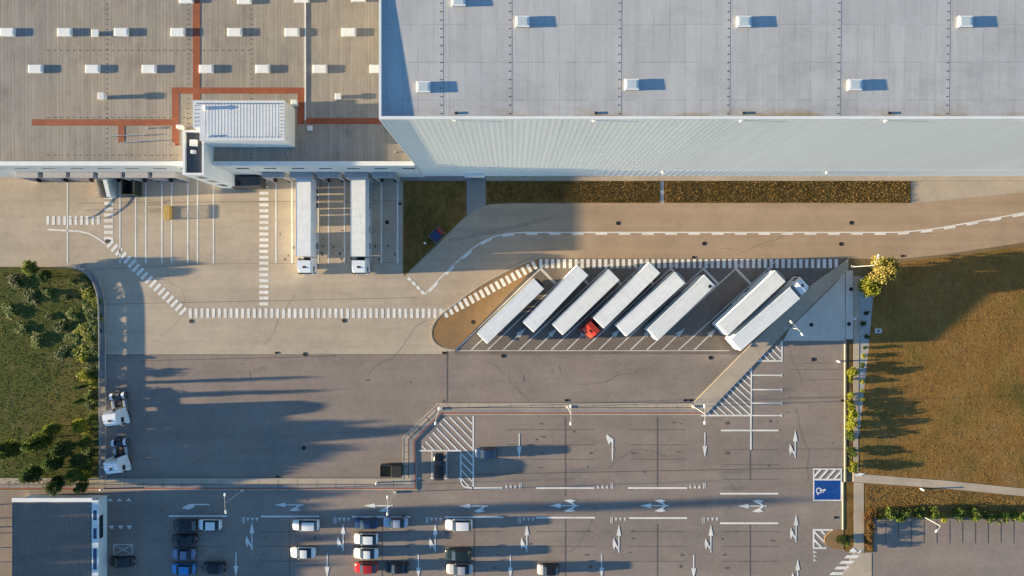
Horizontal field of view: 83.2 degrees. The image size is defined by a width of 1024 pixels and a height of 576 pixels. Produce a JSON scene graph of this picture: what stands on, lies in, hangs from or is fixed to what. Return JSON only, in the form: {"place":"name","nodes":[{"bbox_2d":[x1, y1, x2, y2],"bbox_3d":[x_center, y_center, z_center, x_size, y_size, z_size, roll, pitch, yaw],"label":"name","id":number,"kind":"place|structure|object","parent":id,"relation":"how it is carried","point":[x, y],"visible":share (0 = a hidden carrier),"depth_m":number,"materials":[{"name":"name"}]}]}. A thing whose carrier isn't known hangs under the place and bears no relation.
{"place":"outdoors","nodes":[
{"label":"outdoors","id":0,"kind":"place"},
{"bbox_2d":[0,267,98,489],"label":"verge","id":1,"kind":"structure","parent":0,"point":[35,411],"depth_m":102.90,"materials":[{"name":"green plant"}]},
{"bbox_2d":[0,438,22,463],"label":"verge tree","id":2,"kind":"object","parent":1,"relation":"on","point":[8,449],"visible":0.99,"depth_m":98.97,"materials":[{"name":"green plant"}]},
{"bbox_2d":[5,272,22,289],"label":"verge shrub","id":3,"kind":"object","parent":1,"relation":"on","point":[13,281],"visible":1,"depth_m":102.55,"materials":[{"name":"green plant"}]},
{"bbox_2d":[20,260,39,276],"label":"verge tree","id":4,"kind":"object","parent":1,"relation":"on","point":[28,267],"visible":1,"depth_m":100.82,"materials":[{"name":"green plant"}]},
{"bbox_2d":[16,464,44,483],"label":"verge tree","id":5,"kind":"object","parent":1,"relation":"on","point":[26,476],"visible":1,"depth_m":98.99,"materials":[{"name":"green plant"}]},
{"bbox_2d":[20,431,56,452],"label":"verge tree","id":6,"kind":"object","parent":1,"relation":"on","point":[37,441],"visible":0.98,"depth_m":98.35,"materials":[{"name":"green plant"}]},
{"bbox_2d":[39,422,64,437],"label":"verge tree","id":7,"kind":"object","parent":1,"relation":"on","point":[49,430],"visible":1,"depth_m":99.68,"materials":[{"name":"green plant"}]},
{"bbox_2d":[42,474,66,496],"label":"verge tree","id":8,"kind":"object","parent":1,"relation":"on","point":[55,485],"visible":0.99,"depth_m":99.57,"materials":[{"name":"green plant"}]},
{"bbox_2d":[40,453,68,471],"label":"verge tree","id":9,"kind":"object","parent":1,"relation":"on","point":[51,463],"visible":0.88,"depth_m":98.85,"materials":[{"name":"green plant"}]},
{"bbox_2d":[48,440,77,457],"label":"verge tree","id":10,"kind":"object","parent":1,"relation":"on","point":[61,448],"visible":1,"depth_m":98.26,"materials":[{"name":"green plant"}]},
{"bbox_2d":[63,331,80,348],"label":"verge shrub","id":11,"kind":"object","parent":1,"relation":"on","point":[74,339],"visible":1,"depth_m":102.62,"materials":[{"name":"green plant"}]},
{"bbox_2d":[63,467,84,486],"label":"verge tree","id":12,"kind":"object","parent":1,"relation":"on","point":[73,476],"visible":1,"depth_m":99.79,"materials":[{"name":"green plant"}]},
{"bbox_2d":[68,452,89,467],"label":"verge tree","id":13,"kind":"object","parent":1,"relation":"on","point":[79,459],"visible":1,"depth_m":99.87,"materials":[{"name":"green plant"}]},
{"bbox_2d":[71,418,88,433],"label":"verge tree","id":14,"kind":"object","parent":1,"relation":"on","point":[80,424],"visible":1,"depth_m":100.56,"materials":[{"name":"green plant"}]},
{"bbox_2d":[70,345,89,360],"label":"verge shrub","id":15,"kind":"object","parent":1,"relation":"on","point":[82,353],"visible":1,"depth_m":102.50,"materials":[{"name":"green plant"}]},
{"bbox_2d":[76,267,101,478],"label":"guard rail","id":16,"kind":"object","parent":1,"relation":"on","point":[99,384],"visible":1,"depth_m":102.25,"materials":[{"name":"metal"}]},
{"bbox_2d":[79,266,104,477],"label":"verge pavement","id":17,"kind":"structure","parent":0,"point":[102,364],"depth_m":102.94,"materials":[{"name":"grey concrete"}]},
{"bbox_2d":[0,177,511,353],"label":"yard concrete","id":18,"kind":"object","parent":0,"point":[230,273],"visible":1,"depth_m":102.99,"materials":[{"name":"beige concrete"}]},
{"bbox_2d":[103,179,115,197],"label":"wing wall","id":19,"kind":"structure","parent":18,"relation":"on","point":[110,187],"depth_m":101.53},
{"bbox_2d":[121,178,141,195],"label":"waste skip","id":20,"kind":"object","parent":18,"relation":"on","point":[132,188],"visible":0.77,"depth_m":101.80,"materials":[{"name":"green metal"}]},
{"bbox_2d":[67,180,397,262],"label":"dock bay lines","id":21,"kind":"object","parent":18,"relation":"on","point":[213,222],"visible":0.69,"depth_m":102.98,"materials":[{"name":"white paint"}]},
{"bbox_2d":[231,177,265,188],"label":"waste compactor","id":22,"kind":"object","parent":18,"relation":"on","point":[250,182],"visible":0.85,"depth_m":100.50,"materials":[{"name":"grey metal"}]},
{"bbox_2d":[296,178,317,274],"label":"articulated lorry","id":23,"kind":"object","parent":18,"relation":"on","point":[306,220],"visible":1,"depth_m":99.01,"materials":[{"name":"white paint"}]},
{"bbox_2d":[350,178,370,274],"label":"articulated lorry","id":24,"kind":"object","parent":18,"relation":"on","point":[360,207],"visible":0.99,"depth_m":99.01,"materials":[{"name":"white paint"}]},
{"bbox_2d":[144,200,655,451],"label":"tyre marks","id":25,"kind":"object","parent":18,"relation":"on","point":[514,378],"visible":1,"depth_m":102.98,"materials":[{"name":"rubber"}]},
{"bbox_2d":[46,180,837,317],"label":"crosswalk stripes","id":26,"kind":"object","parent":18,"relation":"on","point":[156,288],"visible":0.98,"depth_m":102.98,"materials":[{"name":"white paint"}]},
{"bbox_2d":[0,403,699,488],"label":"footpath","id":27,"kind":"structure","parent":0,"point":[406,480],"depth_m":102.88,"materials":[{"name":"concrete"}]},
{"bbox_2d":[0,409,705,487],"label":"footpath border","id":28,"kind":"object","parent":27,"relation":"on","point":[419,431],"visible":0.85,"depth_m":102.88,"materials":[{"name":"grey concrete"}]},
{"bbox_2d":[400,176,465,180],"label":"wall foot pavement","id":29,"kind":"structure","parent":0,"point":[444,178],"depth_m":102.95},
{"bbox_2d":[403,181,465,273],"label":"dark grass","id":30,"kind":"structure","parent":0,"point":[428,213],"depth_m":102.89,"materials":[{"name":"green plant"}]},
{"bbox_2d":[467,176,485,213],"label":"entry path","id":31,"kind":"structure","parent":0,"point":[476,193],"depth_m":102.94,"materials":[{"name":"grey concrete"}]},
{"bbox_2d":[432,260,538,348],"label":"traffic island","id":32,"kind":"structure","parent":0,"point":[455,330],"depth_m":102.90,"materials":[{"name":"brown concrete"}]},
{"bbox_2d":[442,261,536,317],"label":"island crosswalk stripes","id":33,"kind":"object","parent":32,"relation":"on","point":[492,288],"visible":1,"depth_m":102.89,"materials":[{"name":"white paint"}]},
{"bbox_2d":[0,338,1023,575],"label":"car park asphalt","id":34,"kind":"object","parent":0,"point":[273,416],"visible":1,"depth_m":103.00,"materials":[{"name":"grey asphalt"}]},
{"bbox_2d":[12,495,106,575],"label":"gatehouse","id":35,"kind":"object","parent":34,"relation":"on","point":[60,535],"visible":1,"depth_m":99.45,"materials":[{"name":"concrete"}]},
{"bbox_2d":[102,390,129,427],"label":"tractor unit","id":36,"kind":"object","parent":34,"relation":"on","point":[119,416],"visible":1,"depth_m":101.26,"materials":[{"name":"white paint"}]},
{"bbox_2d":[103,437,131,475],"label":"tractor unit","id":37,"kind":"object","parent":34,"relation":"on","point":[119,464],"visible":1,"depth_m":101.34,"materials":[{"name":"white paint"}]},
{"bbox_2d":[109,555,134,568],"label":"parked car","id":38,"kind":"object","parent":34,"relation":"on","point":[116,561],"visible":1,"depth_m":101.98,"materials":[{"name":"black paint"}]},
{"bbox_2d":[171,562,195,575],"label":"parked car","id":39,"kind":"object","parent":34,"relation":"on","point":[178,568],"visible":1,"depth_m":101.89,"materials":[{"name":"paint"}]},
{"bbox_2d":[172,547,196,560],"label":"parked car","id":40,"kind":"object","parent":34,"relation":"on","point":[179,553],"visible":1,"depth_m":102.00,"materials":[{"name":"blue paint"}]},
{"bbox_2d":[172,533,197,545],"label":"parked car","id":41,"kind":"object","parent":34,"relation":"on","point":[179,539],"visible":1,"depth_m":101.99,"materials":[{"name":"black paint"}]},
{"bbox_2d":[174,518,198,531],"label":"parked car","id":42,"kind":"object","parent":34,"relation":"on","point":[180,525],"visible":1,"depth_m":101.78,"materials":[{"name":"black paint"}]},
{"bbox_2d":[198,518,221,530],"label":"parked car","id":43,"kind":"object","parent":34,"relation":"on","point":[204,524],"visible":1,"depth_m":101.88,"materials":[{"name":"white paint"}]},
{"bbox_2d":[203,561,225,574],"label":"parked car","id":44,"kind":"object","parent":34,"relation":"on","point":[209,567],"visible":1,"depth_m":101.91,"materials":[{"name":"black paint"}]},
{"bbox_2d":[291,546,315,559],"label":"parked car","id":45,"kind":"object","parent":34,"relation":"on","point":[303,552],"visible":1,"depth_m":101.99,"materials":[{"name":"white paint"}]},
{"bbox_2d":[292,518,319,531],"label":"parked car","id":46,"kind":"object","parent":34,"relation":"on","point":[300,525],"visible":1,"depth_m":101.80,"materials":[{"name":"white paint"}]},
{"bbox_2d":[354,532,377,545],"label":"parked car","id":47,"kind":"object","parent":34,"relation":"on","point":[366,538],"visible":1,"depth_m":101.85,"materials":[{"name":"white paint"}]},
{"bbox_2d":[354,546,378,559],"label":"parked car","id":48,"kind":"object","parent":34,"relation":"on","point":[361,553],"visible":1,"depth_m":101.99,"materials":[{"name":"white paint"}]},
{"bbox_2d":[354,517,378,529],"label":"parked car","id":49,"kind":"object","parent":34,"relation":"on","point":[366,523],"visible":1,"depth_m":101.97,"materials":[{"name":"paint"}]},
{"bbox_2d":[355,561,377,574],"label":"parked car","id":50,"kind":"object","parent":34,"relation":"on","point":[366,567],"visible":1,"depth_m":101.84,"materials":[{"name":"red paint"}]},
{"bbox_2d":[383,516,407,528],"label":"parked car","id":51,"kind":"object","parent":34,"relation":"on","point":[394,522],"visible":1,"depth_m":101.97,"materials":[{"name":"silver metal"}]},
{"bbox_2d":[385,561,408,574],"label":"parked car","id":52,"kind":"object","parent":34,"relation":"on","point":[397,567],"visible":1,"depth_m":101.98,"materials":[{"name":"black paint"}]},
{"bbox_2d":[432,452,444,480],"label":"parked car","id":53,"kind":"object","parent":34,"relation":"on","point":[438,468],"visible":1,"depth_m":101.75,"materials":[{"name":"black paint"}]},
{"bbox_2d":[107,431,799,575],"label":"lane arrow markings","id":54,"kind":"object","parent":34,"relation":"on","point":[609,440],"visible":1,"depth_m":102.97,"materials":[{"name":"white paint"}]},
{"bbox_2d":[445,547,471,560],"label":"parked car","id":55,"kind":"object","parent":34,"relation":"on","point":[459,554],"visible":1,"depth_m":101.83,"materials":[{"name":"paint"}]},
{"bbox_2d":[445,518,472,531],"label":"parked car","id":56,"kind":"object","parent":34,"relation":"on","point":[466,524],"visible":1,"depth_m":101.76,"materials":[{"name":"white paint"}]},
{"bbox_2d":[447,562,472,575],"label":"parked car","id":57,"kind":"object","parent":34,"relation":"on","point":[466,568],"visible":1,"depth_m":101.98,"materials":[{"name":"paint"}]},
{"bbox_2d":[113,483,816,561],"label":"give way markings","id":58,"kind":"object","parent":34,"relation":"on","point":[441,518],"visible":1,"depth_m":102.98,"materials":[{"name":"paint"}]},
{"bbox_2d":[169,341,782,523],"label":"car park lines","id":59,"kind":"object","parent":34,"relation":"on","point":[750,430],"visible":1,"depth_m":102.98,"materials":[{"name":"white paint"}]},
{"bbox_2d":[475,447,496,459],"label":"parked car","id":60,"kind":"object","parent":34,"relation":"on","point":[488,453],"visible":1,"depth_m":101.85,"materials":[{"name":"paint"}]},
{"bbox_2d":[160,230,832,568],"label":"oil stains","id":61,"kind":"object","parent":34,"relation":"on","point":[726,452],"visible":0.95,"depth_m":102.98,"materials":[{"name":"liquid"}]},
{"bbox_2d":[537,563,558,575],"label":"parked car","id":62,"kind":"object","parent":34,"relation":"on","point":[548,569],"visible":1,"depth_m":101.83,"materials":[{"name":"white paint"}]},
{"bbox_2d":[90,201,1013,575],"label":"asphalt joints","id":63,"kind":"object","parent":34,"relation":"on","point":[196,561],"visible":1,"depth_m":102.98,"materials":[{"name":"black asphalt"}]},
{"bbox_2d":[422,343,781,486],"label":"hatched area markings","id":64,"kind":"object","parent":34,"relation":"on","point":[472,423],"visible":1,"depth_m":102.97,"materials":[{"name":"white paint"}]},
{"bbox_2d":[814,480,840,499],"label":"blue parking bay","id":65,"kind":"object","parent":34,"relation":"on","point":[833,489],"visible":1,"depth_m":102.98,"materials":[{"name":"paint"}]},
{"bbox_2d":[813,468,841,548],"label":"disabled bay lines","id":66,"kind":"object","parent":34,"relation":"on","point":[827,478],"visible":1,"depth_m":102.97,"materials":[{"name":"white paint"}]},
{"bbox_2d":[824,530,843,549],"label":"rounded bed","id":67,"kind":"object","parent":34,"relation":"on","point":[829,538],"visible":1,"depth_m":102.89,"materials":[{"name":"brown soil"}]},
{"bbox_2d":[453,259,844,353],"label":"truck bay asphalt","id":68,"kind":"structure","parent":0,"point":[714,302],"depth_m":102.98,"materials":[{"name":"grey asphalt"}]},
{"bbox_2d":[477,278,543,343],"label":"semi trailer","id":69,"kind":"object","parent":68,"relation":"on","point":[510,310],"visible":1,"depth_m":99.01,"materials":[{"name":"metal"}]},
{"bbox_2d":[523,265,587,331],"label":"semi trailer","id":70,"kind":"object","parent":68,"relation":"on","point":[554,298],"visible":1,"depth_m":99.01,"materials":[{"name":"metal"}]},
{"bbox_2d":[551,269,618,334],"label":"semi trailer","id":71,"kind":"object","parent":68,"relation":"on","point":[586,300],"visible":1,"depth_m":99.01,"materials":[{"name":"metal"}]},
{"bbox_2d":[448,260,775,350],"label":"trailer bay lines","id":72,"kind":"object","parent":68,"relation":"on","point":[615,333],"visible":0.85,"depth_m":102.98,"materials":[{"name":"paint"}]},
{"bbox_2d":[579,262,659,340],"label":"articulated lorry","id":73,"kind":"object","parent":68,"relation":"on","point":[606,313],"visible":1,"depth_m":99.01,"materials":[{"name":"red paint"}]},
{"bbox_2d":[614,272,684,335],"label":"semi trailer","id":74,"kind":"object","parent":68,"relation":"on","point":[641,310],"visible":1,"depth_m":99.01,"materials":[{"name":"metal"}]},
{"bbox_2d":[644,275,714,339],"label":"semi trailer","id":75,"kind":"object","parent":68,"relation":"on","point":[678,307],"visible":1,"depth_m":99.01,"materials":[{"name":"metal"}]},
{"bbox_2d":[711,271,785,334],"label":"semi trailer","id":76,"kind":"object","parent":68,"relation":"on","point":[745,305],"visible":1,"depth_m":99.01,"materials":[{"name":"metal"}]},
{"bbox_2d":[724,275,809,350],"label":"articulated lorry","id":77,"kind":"object","parent":68,"relation":"on","point":[779,302],"visible":0.97,"depth_m":99.01,"materials":[{"name":"white paint"}]},
{"bbox_2d":[404,192,1023,316],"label":"road","id":78,"kind":"structure","parent":0,"point":[479,264],"depth_m":102.99,"materials":[{"name":"concrete"}]},
{"bbox_2d":[48,212,1023,293],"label":"road line markings","id":79,"kind":"object","parent":78,"relation":"on","point":[435,284],"visible":1,"depth_m":102.98,"materials":[{"name":"white paint"}]},
{"bbox_2d":[404,177,1023,551],"bbox_3d":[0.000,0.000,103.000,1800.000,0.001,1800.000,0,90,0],"label":"ground","id":80,"kind":"structure","parent":0,"point":[863,271],"depth_m":103.00,"materials":[{"name":"concrete"}]},
{"bbox_2d":[82,264,106,477],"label":"verge kerb","id":81,"kind":"structure","parent":80,"relation":"on","point":[105,358],"depth_m":102.83,"materials":[{"name":"concrete"}]},
{"bbox_2d":[0,0,423,188],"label":"dock warehouse","id":82,"kind":"structure","parent":80,"relation":"on","point":[222,94],"depth_m":93.45,"materials":[{"name":"metal"}]},
{"bbox_2d":[0,403,705,489],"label":"footpath kerb","id":83,"kind":"structure","parent":80,"relation":"on","point":[402,449],"depth_m":102.88,"materials":[{"name":"concrete"}]},
{"bbox_2d":[0,412,705,488],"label":"red kerb edge","id":84,"kind":"object","parent":80,"relation":"on","point":[418,436],"visible":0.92,"depth_m":102.88,"materials":[{"name":"paint"}]},
{"bbox_2d":[430,259,533,350],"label":"island kerb","id":85,"kind":"structure","parent":80,"relation":"on","point":[447,309],"depth_m":102.87,"materials":[{"name":"concrete"}]},
{"bbox_2d":[487,181,659,204],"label":"wall bed","id":86,"kind":"object","parent":80,"relation":"on","point":[601,190],"visible":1,"depth_m":102.92,"materials":[{"name":"brown plant"}]},
{"bbox_2d":[379,0,1023,176],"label":"bay warehouse","id":87,"kind":"structure","parent":80,"relation":"on","point":[475,88],"depth_m":68.40,"materials":[{"name":"grey metal"}]},
{"bbox_2d":[486,176,1023,180],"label":"wall base strip","id":88,"kind":"object","parent":80,"relation":"on","point":[754,178],"depth_m":102.95,"materials":[{"name":"concrete"}]},
{"bbox_2d":[664,181,910,202],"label":"wall bed","id":89,"kind":"object","parent":80,"relation":"on","point":[771,195],"visible":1,"depth_m":102.92,"materials":[{"name":"brown plant"}]},
{"bbox_2d":[842,339,845,529],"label":"bed kerb","id":90,"kind":"structure","parent":80,"relation":"on","point":[844,434],"depth_m":102.87,"materials":[{"name":"concrete"}]},
{"bbox_2d":[844,482,852,550],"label":"shrub bed","id":91,"kind":"object","parent":80,"relation":"on","point":[848,509],"visible":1,"depth_m":102.92,"materials":[{"name":"brown soil"}]},
{"bbox_2d":[846,340,852,471],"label":"shrub bed","id":92,"kind":"object","parent":80,"relation":"on","point":[849,365],"visible":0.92,"depth_m":102.92,"materials":[{"name":"green plant"}]},
{"bbox_2d":[868,255,900,284],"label":"autumn tree","id":93,"kind":"object","parent":80,"relation":"on","point":[883,268],"visible":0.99,"depth_m":98.72,"materials":[{"name":"yellow plant"}]},
{"bbox_2d":[911,181,1023,202],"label":"apron","id":94,"kind":"object","parent":80,"relation":"on","point":[925,191],"visible":1,"depth_m":102.97,"materials":[{"name":"concrete"}]},
{"bbox_2d":[693,259,847,413],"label":"slanted pavement","id":95,"kind":"structure","parent":0,"point":[728,378],"depth_m":102.88,"materials":[{"name":"concrete"}]},
{"bbox_2d":[783,273,844,340],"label":"block paving","id":96,"kind":"structure","parent":0,"point":[825,314],"depth_m":102.98,"materials":[{"name":"grey concrete"}]},
{"bbox_2d":[846,270,852,338],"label":"paved strip","id":97,"kind":"object","parent":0,"point":[849,302],"visible":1,"depth_m":102.94,"materials":[{"name":"grey concrete"}]},
{"bbox_2d":[853,276,859,471],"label":"side pavement","id":98,"kind":"structure","parent":0,"point":[856,302],"depth_m":102.91,"materials":[{"name":"concrete"}]},
{"bbox_2d":[842,553,871,575],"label":"corner pavement","id":99,"kind":"structure","parent":0,"point":[861,565],"depth_m":102.97,"materials":[{"name":"concrete"}]},
{"bbox_2d":[854,482,863,551],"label":"side pavement","id":100,"kind":"structure","parent":0,"point":[858,517],"depth_m":102.91,"materials":[{"name":"concrete"}]},
{"bbox_2d":[858,277,872,435],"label":"sidewalk","id":101,"kind":"structure","parent":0,"point":[866,304],"depth_m":102.94,"materials":[{"name":"grey concrete"}]},
{"bbox_2d":[857,276,882,297],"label":"yellow green tree","id":102,"kind":"object","parent":101,"relation":"on","point":[868,288],"visible":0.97,"depth_m":99.86,"materials":[{"name":"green plant"}]},
{"bbox_2d":[853,473,1023,495],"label":"lawn path","id":103,"kind":"structure","parent":0,"point":[901,481],"depth_m":102.92,"materials":[{"name":"concrete"}]},
{"bbox_2d":[859,246,1023,487],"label":"lawn","id":104,"kind":"structure","parent":0,"point":[881,415],"depth_m":102.93,"materials":[{"name":"brown plant"}]},
{"bbox_2d":[864,483,1023,551],"bbox_3d":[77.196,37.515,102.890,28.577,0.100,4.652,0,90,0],"label":"dry grass","id":105,"kind":"structure","parent":0,"point":[941,498],"depth_m":102.91,"materials":[{"name":"plant"}]},
{"bbox_2d":[874,520,1023,545],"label":"visitor parking asphalt","id":106,"kind":"structure","parent":0,"point":[924,533],"depth_m":102.99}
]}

